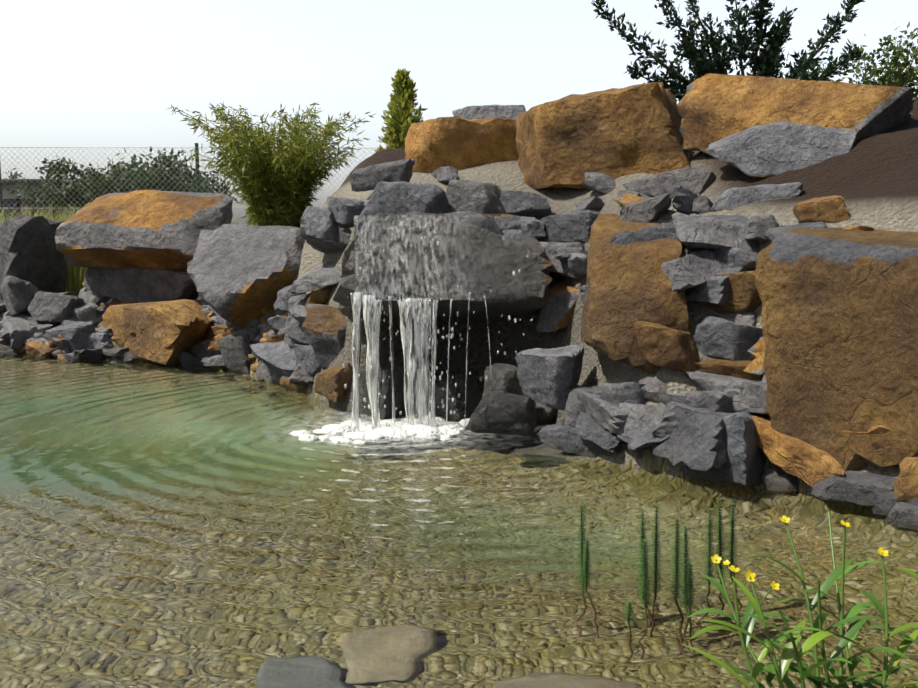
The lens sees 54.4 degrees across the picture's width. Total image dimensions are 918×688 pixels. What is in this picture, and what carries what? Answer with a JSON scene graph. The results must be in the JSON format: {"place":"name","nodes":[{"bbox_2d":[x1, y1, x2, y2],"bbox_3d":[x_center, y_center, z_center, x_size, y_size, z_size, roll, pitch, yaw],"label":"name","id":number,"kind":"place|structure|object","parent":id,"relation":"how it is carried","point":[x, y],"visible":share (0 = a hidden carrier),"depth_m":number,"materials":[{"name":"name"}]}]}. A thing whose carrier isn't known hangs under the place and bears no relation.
{"place":"outdoors","nodes":[
{"label":"outdoors","id":0,"kind":"place"},
{"bbox_2d":[0,202,232,295],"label":"grass","id":1,"kind":"structure","parent":0,"point":[75,278],"depth_m":7.22,"materials":[{"name":"green plant"}]},
{"bbox_2d":[22,210,253,225],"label":"grass","id":2,"kind":"structure","parent":0,"point":[231,222],"depth_m":12.61,"materials":[{"name":"green plant"}]},
{"bbox_2d":[0,356,917,687],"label":"pond water","id":3,"kind":"structure","parent":0,"point":[180,526],"depth_m":2.37,"materials":[{"name":"green liquid"}]},
{"bbox_2d":[101,299,210,365],"bbox_3d":[-1.974,-0.075,6.017,0.894,0.446,0.467,6,9,38],"label":"rock","id":4,"kind":"object","parent":3,"relation":"in","point":[168,333],"visible":0.83,"depth_m":5.76,"materials":[{"name":"stone"}]},
{"bbox_2d":[218,334,252,373],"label":"rock","id":5,"kind":"object","parent":3,"relation":"in","point":[235,350],"visible":0.62,"depth_m":5.44,"materials":[{"name":"stone"}]},
{"bbox_2d":[256,361,281,384],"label":"rock","id":6,"kind":"object","parent":3,"relation":"in","point":[264,373],"visible":0.17,"depth_m":5.09,"materials":[{"name":"stone"}]},
{"bbox_2d":[280,375,306,392],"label":"rock","id":7,"kind":"object","parent":3,"relation":"on","point":[284,382],"visible":0.42,"depth_m":4.81,"materials":[{"name":"stone"}]},
{"bbox_2d":[290,416,469,443],"bbox_3d":[-0.273,0.381,3.850,0.887,0.084,0.477,-2,7,-19],"label":"water foam","id":8,"kind":"object","parent":3,"relation":"in","point":[401,429],"visible":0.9,"depth_m":3.79,"materials":[{"name":"white"}]},
{"bbox_2d":[350,211,525,431],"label":"waterfall","id":9,"kind":"structure","parent":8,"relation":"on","point":[484,261],"depth_m":3.87,"materials":[{"name":"white liquid"}]},
{"bbox_2d":[343,234,536,428],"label":"water droplets","id":10,"kind":"object","parent":8,"relation":"on","point":[429,346],"visible":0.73,"depth_m":3.83,"materials":[{"name":"white liquid"}]},
{"bbox_2d":[431,375,481,421],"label":"rock","id":11,"kind":"object","parent":3,"relation":"in","point":[473,395],"visible":0.46,"depth_m":4.05,"materials":[{"name":"stone"}]},
{"bbox_2d":[466,391,536,435],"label":"rock","id":12,"kind":"object","parent":3,"relation":"in","point":[498,412],"visible":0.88,"depth_m":3.75,"materials":[{"name":"stone"}]},
{"bbox_2d":[482,363,522,397],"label":"rock","id":13,"kind":"object","parent":12,"relation":"on","point":[505,378],"visible":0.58,"depth_m":3.90,"materials":[{"name":"stone"}]},
{"bbox_2d":[535,401,557,422],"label":"rock","id":14,"kind":"object","parent":3,"relation":"on","point":[546,414],"visible":0.19,"depth_m":4.01,"materials":[{"name":"stone"}]},
{"bbox_2d":[537,424,627,457],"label":"rock","id":15,"kind":"object","parent":3,"relation":"on","point":[568,439],"visible":0.6,"depth_m":3.45,"materials":[{"name":"stone"}]},
{"bbox_2d":[575,498,738,622],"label":"aquatic plants","id":16,"kind":"object","parent":3,"relation":"in","point":[641,586],"depth_m":2.10,"materials":[{"name":"green plant"}]},
{"bbox_2d":[676,411,765,486],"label":"rock","id":17,"kind":"object","parent":3,"relation":"on","point":[745,466],"visible":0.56,"depth_m":2.97,"materials":[{"name":"stone"}]},
{"bbox_2d":[681,511,917,687],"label":"flowering plant","id":18,"kind":"object","parent":3,"relation":"on","point":[750,616],"depth_m":1.53,"materials":[{"name":"green plant"}]},
{"bbox_2d":[884,501,917,528],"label":"rock","id":19,"kind":"object","parent":3,"relation":"on","point":[900,513],"visible":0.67,"depth_m":2.59,"materials":[{"name":"stone"}]},
{"bbox_2d":[0,0,917,224],"label":"sky","id":20,"kind":"structure","parent":0,"point":[74,73],"materials":[{"name":"white"}]},
{"bbox_2d":[21,100,917,510],"bbox_3d":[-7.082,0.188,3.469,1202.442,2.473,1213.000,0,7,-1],"label":"ground","id":21,"kind":"structure","parent":0,"point":[873,180],"depth_m":3.83,"materials":[{"name":"soil"}]},
{"bbox_2d":[6,168,25,213],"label":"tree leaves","id":22,"kind":"object","parent":21,"relation":"on","point":[15,175],"visible":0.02,"depth_m":39.06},
{"bbox_2d":[1,316,33,349],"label":"rock","id":23,"kind":"object","parent":21,"relation":"on","point":[19,330],"visible":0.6,"depth_m":6.24,"materials":[{"name":"stone"}]},
{"bbox_2d":[1,276,38,314],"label":"rock","id":24,"kind":"object","parent":21,"relation":"on","point":[18,294],"visible":0.92,"depth_m":6.42,"materials":[{"name":"stone"}]},
{"bbox_2d":[1,179,74,220],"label":"distant building","id":25,"kind":"structure","parent":21,"relation":"on","point":[5,192],"depth_m":38.67,"materials":[{"name":"grey"}]},
{"bbox_2d":[14,179,71,220],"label":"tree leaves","id":26,"kind":"object","parent":21,"relation":"on","point":[46,194],"depth_m":35.53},
{"bbox_2d":[35,156,114,209],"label":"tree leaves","id":27,"kind":"object","parent":21,"relation":"on","point":[63,177],"depth_m":29.22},
{"bbox_2d":[58,172,119,213],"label":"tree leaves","id":28,"kind":"object","parent":21,"relation":"on","point":[98,182],"depth_m":26.42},
{"bbox_2d":[0,143,199,222],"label":"chain link fence posts","id":29,"kind":"object","parent":21,"relation":"on","point":[196,167],"visible":0.12,"depth_m":11.31,"materials":[{"name":"black metal"}]},
{"bbox_2d":[80,161,132,192],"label":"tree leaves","id":30,"kind":"object","parent":21,"relation":"on","point":[117,187],"depth_m":31.96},
{"bbox_2d":[88,148,192,192],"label":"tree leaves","id":31,"kind":"object","parent":21,"relation":"on","point":[133,158],"depth_m":28.97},
{"bbox_2d":[17,315,287,372],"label":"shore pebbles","id":32,"kind":"object","parent":21,"relation":"on","point":[266,330],"visible":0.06,"depth_m":5.45,"materials":[{"name":"stone"}]},
{"bbox_2d":[45,322,95,351],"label":"rock","id":33,"kind":"object","parent":32,"relation":"on","point":[75,335],"visible":0.69,"depth_m":6.05,"materials":[{"name":"stone"}]},
{"bbox_2d":[116,146,199,191],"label":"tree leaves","id":34,"kind":"object","parent":21,"relation":"on","point":[176,170],"depth_m":27.42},
{"bbox_2d":[146,165,233,195],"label":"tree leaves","id":35,"kind":"object","parent":21,"relation":"on","point":[211,185],"depth_m":32.22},
{"bbox_2d":[0,147,384,224],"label":"chain link fence","id":36,"kind":"object","parent":21,"relation":"on","point":[116,173],"visible":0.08,"depth_m":11.29,"materials":[{"name":"grey metal"}]},
{"bbox_2d":[181,168,243,201],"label":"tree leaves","id":37,"kind":"object","parent":21,"relation":"on","point":[203,180],"depth_m":33.72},
{"bbox_2d":[187,224,304,329],"bbox_3d":[-1.271,-0.397,5.603,0.890,0.713,0.638,0,7,-1],"label":"rock","id":38,"kind":"object","parent":21,"relation":"on","point":[234,271],"visible":0.54,"depth_m":5.45,"materials":[{"name":"stone"}]},
{"bbox_2d":[165,101,377,227],"bbox_3d":[-1.472,-1.337,7.301,1.581,1.331,1.391,0,7,-1],"label":"bamboo","id":39,"kind":"object","parent":21,"relation":"on","point":[257,167],"depth_m":7.07,"materials":[{"name":"green plant"}]},
{"bbox_2d":[302,304,346,369],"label":"rock","id":40,"kind":"object","parent":21,"relation":"on","point":[323,326],"visible":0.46,"depth_m":4.49,"materials":[{"name":"stone"}]},
{"bbox_2d":[314,362,352,401],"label":"rock","id":41,"kind":"object","parent":21,"relation":"on","point":[330,383],"visible":0.9,"depth_m":4.27,"materials":[{"name":"stone"}]},
{"bbox_2d":[350,158,414,191],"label":"rock","id":42,"kind":"object","parent":21,"relation":"on","point":[369,178],"visible":0.85,"depth_m":4.84,"materials":[{"name":"stone"}]},
{"bbox_2d":[359,366,405,419],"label":"rock","id":43,"kind":"object","parent":21,"relation":"on","point":[386,413],"visible":0.31,"depth_m":4.13,"materials":[{"name":"stone"}]},
{"bbox_2d":[373,69,427,151],"bbox_3d":[-0.439,-1.403,6.839,0.518,1.405,0.570,0,7,-1],"label":"thuja","id":44,"kind":"object","parent":21,"relation":"on","point":[402,81],"depth_m":6.71,"materials":[{"name":"green plant"}]},
{"bbox_2d":[360,182,450,215],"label":"rock","id":45,"kind":"object","parent":21,"relation":"on","point":[399,198],"visible":0.65,"depth_m":4.31,"materials":[{"name":"stone"}]},
{"bbox_2d":[326,196,363,228],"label":"rock","id":46,"kind":"object","parent":45,"relation":"on","point":[345,211],"visible":0.83,"depth_m":4.43,"materials":[{"name":"stone"}]},
{"bbox_2d":[332,213,553,321],"bbox_3d":[-0.125,-0.332,4.307,0.988,0.580,0.851,-1,7,-10],"label":"rock","id":47,"kind":"object","parent":21,"relation":"on","point":[538,266],"visible":0.25,"depth_m":4.01,"materials":[{"name":"stone"}]},
{"bbox_2d":[520,216,545,239],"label":"rock","id":48,"kind":"object","parent":47,"relation":"on","point":[533,227],"visible":0.58,"depth_m":4.19,"materials":[{"name":"stone"}]},
{"bbox_2d":[0,166,917,516],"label":"rock","id":49,"kind":"object","parent":21,"relation":"on","point":[688,430],"visible":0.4,"depth_m":3.34,"materials":[{"name":"stone"}]},
{"bbox_2d":[0,215,66,298],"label":"rock","id":50,"kind":"object","parent":49,"relation":"on","point":[29,252],"visible":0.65,"depth_m":6.58,"materials":[{"name":"stone"}]},
{"bbox_2d":[28,291,83,321],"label":"rock","id":51,"kind":"object","parent":49,"relation":"on","point":[50,306],"visible":0.81,"depth_m":6.25,"materials":[{"name":"stone"}]},
{"bbox_2d":[72,303,97,320],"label":"rock","id":52,"kind":"object","parent":49,"relation":"on","point":[84,311],"visible":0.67,"depth_m":6.25,"materials":[{"name":"stone"}]},
{"bbox_2d":[82,268,198,302],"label":"rock","id":53,"kind":"object","parent":49,"relation":"on","point":[134,285],"visible":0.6,"depth_m":6.30,"materials":[{"name":"stone"}]},
{"bbox_2d":[55,190,232,271],"bbox_3d":[-2.228,-0.781,6.293,1.231,0.617,0.670,2,7,16],"label":"rock","id":54,"kind":"object","parent":53,"relation":"on","point":[150,229],"visible":0.88,"depth_m":6.09,"materials":[{"name":"stone"}]},
{"bbox_2d":[190,338,214,359],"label":"rock","id":55,"kind":"object","parent":49,"relation":"on","point":[200,350],"visible":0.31,"depth_m":5.77,"materials":[{"name":"stone"}]},
{"bbox_2d":[284,294,307,347],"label":"rock","id":56,"kind":"object","parent":49,"relation":"on","point":[293,324],"visible":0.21,"depth_m":4.93,"materials":[{"name":"stone"}]},
{"bbox_2d":[294,344,321,376],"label":"rock","id":57,"kind":"object","parent":49,"relation":"on","point":[306,359],"visible":0.5,"depth_m":4.65,"materials":[{"name":"stone"}]},
{"bbox_2d":[303,206,339,242],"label":"rock","id":58,"kind":"object","parent":49,"relation":"on","point":[320,222],"visible":0.81,"depth_m":4.48,"materials":[{"name":"stone"}]},
{"bbox_2d":[564,385,603,427],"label":"rock","id":59,"kind":"object","parent":49,"relation":"on","point":[575,407],"visible":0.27,"depth_m":3.51,"materials":[{"name":"stone"}]},
{"bbox_2d":[599,382,647,404],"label":"rock","id":60,"kind":"object","parent":49,"relation":"on","point":[624,392],"visible":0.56,"depth_m":3.35,"materials":[{"name":"stone"}]},
{"bbox_2d":[617,403,665,447],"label":"rock","id":61,"kind":"object","parent":49,"relation":"on","point":[644,416],"visible":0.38,"depth_m":3.24,"materials":[{"name":"stone"}]},
{"bbox_2d":[633,321,699,373],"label":"rock","id":62,"kind":"object","parent":49,"relation":"on","point":[663,346],"visible":0.98,"depth_m":3.25,"materials":[{"name":"stone"}]},
{"bbox_2d":[693,215,760,241],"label":"rock","id":63,"kind":"object","parent":49,"relation":"on","point":[740,219],"visible":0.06,"depth_m":3.50,"materials":[{"name":"stone"}]},
{"bbox_2d":[693,316,762,360],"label":"rock","id":64,"kind":"object","parent":49,"relation":"on","point":[717,337],"visible":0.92,"depth_m":3.23,"materials":[{"name":"stone"}]},
{"bbox_2d":[694,359,763,379],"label":"rock","id":65,"kind":"object","parent":49,"relation":"on","point":[726,367],"visible":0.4,"depth_m":3.21,"materials":[{"name":"stone"}]},
{"bbox_2d":[708,271,761,313],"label":"rock","id":66,"kind":"object","parent":49,"relation":"on","point":[744,296],"visible":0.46,"depth_m":3.25,"materials":[{"name":"stone"}]},
{"bbox_2d":[754,227,917,470],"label":"rock","id":67,"kind":"object","parent":49,"relation":"on","point":[839,316],"visible":0.94,"depth_m":2.80,"materials":[{"name":"stone"}]},
{"bbox_2d":[405,117,518,172],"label":"rock","id":68,"kind":"object","parent":21,"relation":"on","point":[432,145],"visible":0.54,"depth_m":5.02,"materials":[{"name":"stone"}]},
{"bbox_2d":[452,104,525,119],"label":"rock","id":69,"kind":"object","parent":68,"relation":"on","point":[513,112],"visible":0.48,"depth_m":5.51,"materials":[{"name":"stone"}]},
{"bbox_2d":[446,180,505,213],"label":"rock","id":70,"kind":"object","parent":21,"relation":"on","point":[473,196],"visible":0.56,"depth_m":4.36,"materials":[{"name":"stone"}]},
{"bbox_2d":[500,190,550,218],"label":"rock","id":71,"kind":"object","parent":21,"relation":"on","point":[524,204],"visible":0.85,"depth_m":4.36,"materials":[{"name":"stone"}]},
{"bbox_2d":[515,344,584,409],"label":"rock","id":72,"kind":"object","parent":21,"relation":"on","point":[550,378],"visible":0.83,"depth_m":3.61,"materials":[{"name":"stone"}]},
{"bbox_2d":[536,282,578,332],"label":"rock","id":73,"kind":"object","parent":21,"relation":"on","point":[557,311],"visible":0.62,"depth_m":4.08,"materials":[{"name":"stone"}]},
{"bbox_2d":[539,242,584,278],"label":"rock","id":74,"kind":"object","parent":21,"relation":"on","point":[560,267],"visible":0.23,"depth_m":4.10,"materials":[{"name":"stone"}]},
{"bbox_2d":[538,209,599,241],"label":"rock","id":75,"kind":"object","parent":74,"relation":"on","point":[574,226],"visible":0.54,"depth_m":4.11,"materials":[{"name":"stone"}]},
{"bbox_2d":[516,82,690,188],"bbox_3d":[0.723,-1.039,4.520,1.017,0.522,0.571,4,8,27],"label":"rock","id":76,"kind":"object","parent":21,"relation":"on","point":[568,141],"visible":0.75,"depth_m":4.28,"materials":[{"name":"stone"}]},
{"bbox_2d":[581,214,692,374],"bbox_3d":[0.704,-0.193,3.576,0.443,0.665,0.605,0,7,-1],"label":"rock","id":77,"kind":"object","parent":21,"relation":"on","point":[629,284],"visible":0.73,"depth_m":3.38,"materials":[{"name":"stone"}]},
{"bbox_2d":[623,167,715,198],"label":"rock","id":78,"kind":"object","parent":21,"relation":"on","point":[697,180],"visible":0.46,"depth_m":3.98,"materials":[{"name":"stone"}]},
{"bbox_2d":[591,0,865,101],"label":"shrub","id":79,"kind":"object","parent":21,"relation":"on","point":[767,65],"depth_m":4.77,"materials":[{"name":"green plant"}]},
{"bbox_2d":[715,248,756,268],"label":"rock","id":80,"kind":"object","parent":21,"relation":"on","point":[737,257],"visible":0.33,"depth_m":3.32,"materials":[{"name":"stone"}]},
{"bbox_2d":[709,182,802,211],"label":"rock","id":81,"kind":"object","parent":21,"relation":"on","point":[730,198],"visible":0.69,"depth_m":3.54,"materials":[{"name":"stone"}]},
{"bbox_2d":[760,463,798,491],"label":"rock","id":82,"kind":"object","parent":21,"relation":"on","point":[774,478],"visible":0.77,"depth_m":2.96,"materials":[{"name":"stone"}]},
{"bbox_2d":[705,121,859,178],"bbox_3d":[1.366,-0.806,3.804,0.627,0.270,0.221,4,8,27],"label":"rock","id":83,"kind":"object","parent":21,"relation":"on","point":[763,151],"visible":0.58,"depth_m":3.72,"materials":[{"name":"stone"}]},
{"bbox_2d":[677,73,915,154],"bbox_3d":[1.451,-0.986,3.921,0.985,0.471,0.417,4,8,30],"label":"rock","id":84,"kind":"object","parent":21,"relation":"on","point":[712,108],"visible":0.71,"depth_m":3.85,"materials":[{"name":"stone"}]},
{"bbox_2d":[793,195,849,222],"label":"rock","id":85,"kind":"object","parent":21,"relation":"on","point":[830,209],"visible":0.79,"depth_m":3.16,"materials":[{"name":"stone"}]},
{"bbox_2d":[811,470,896,506],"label":"rock","id":86,"kind":"object","parent":21,"relation":"on","point":[858,488],"visible":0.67,"depth_m":2.71,"materials":[{"name":"stone"}]},
{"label":"shrub stems","id":87,"kind":"object","parent":21,"relation":"on","visible":0},
{"bbox_2d":[858,37,917,86],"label":"shrub stems","id":88,"kind":"object","parent":87,"relation":"attached to","point":[890,68],"visible":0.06,"depth_m":5.04,"materials":[{"name":"green plant"}]},
{"bbox_2d":[838,22,917,97],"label":"shrub leaves","id":89,"kind":"object","parent":88,"relation":"attached to","point":[875,71],"visible":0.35,"depth_m":5.04,"materials":[{"name":"green plant"}]},
{"bbox_2d":[880,28,917,99],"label":"shrub leaves","id":90,"kind":"object","parent":87,"relation":"on","point":[907,78],"visible":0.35,"depth_m":5.03,"materials":[{"name":"green plant"}]},
{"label":"shrub stems","id":91,"kind":"object","parent":21,"relation":"on","visible":0},
{"bbox_2d":[777,55,845,81],"bbox_3d":[2.455,-1.616,6.329,0.704,0.753,0.783,2,7,15],"label":"cleaves shrub","id":92,"kind":"object","parent":91,"relation":"attached to","point":[842,79],"depth_m":6.06,"materials":[{"name":"green plant"}]}
]}

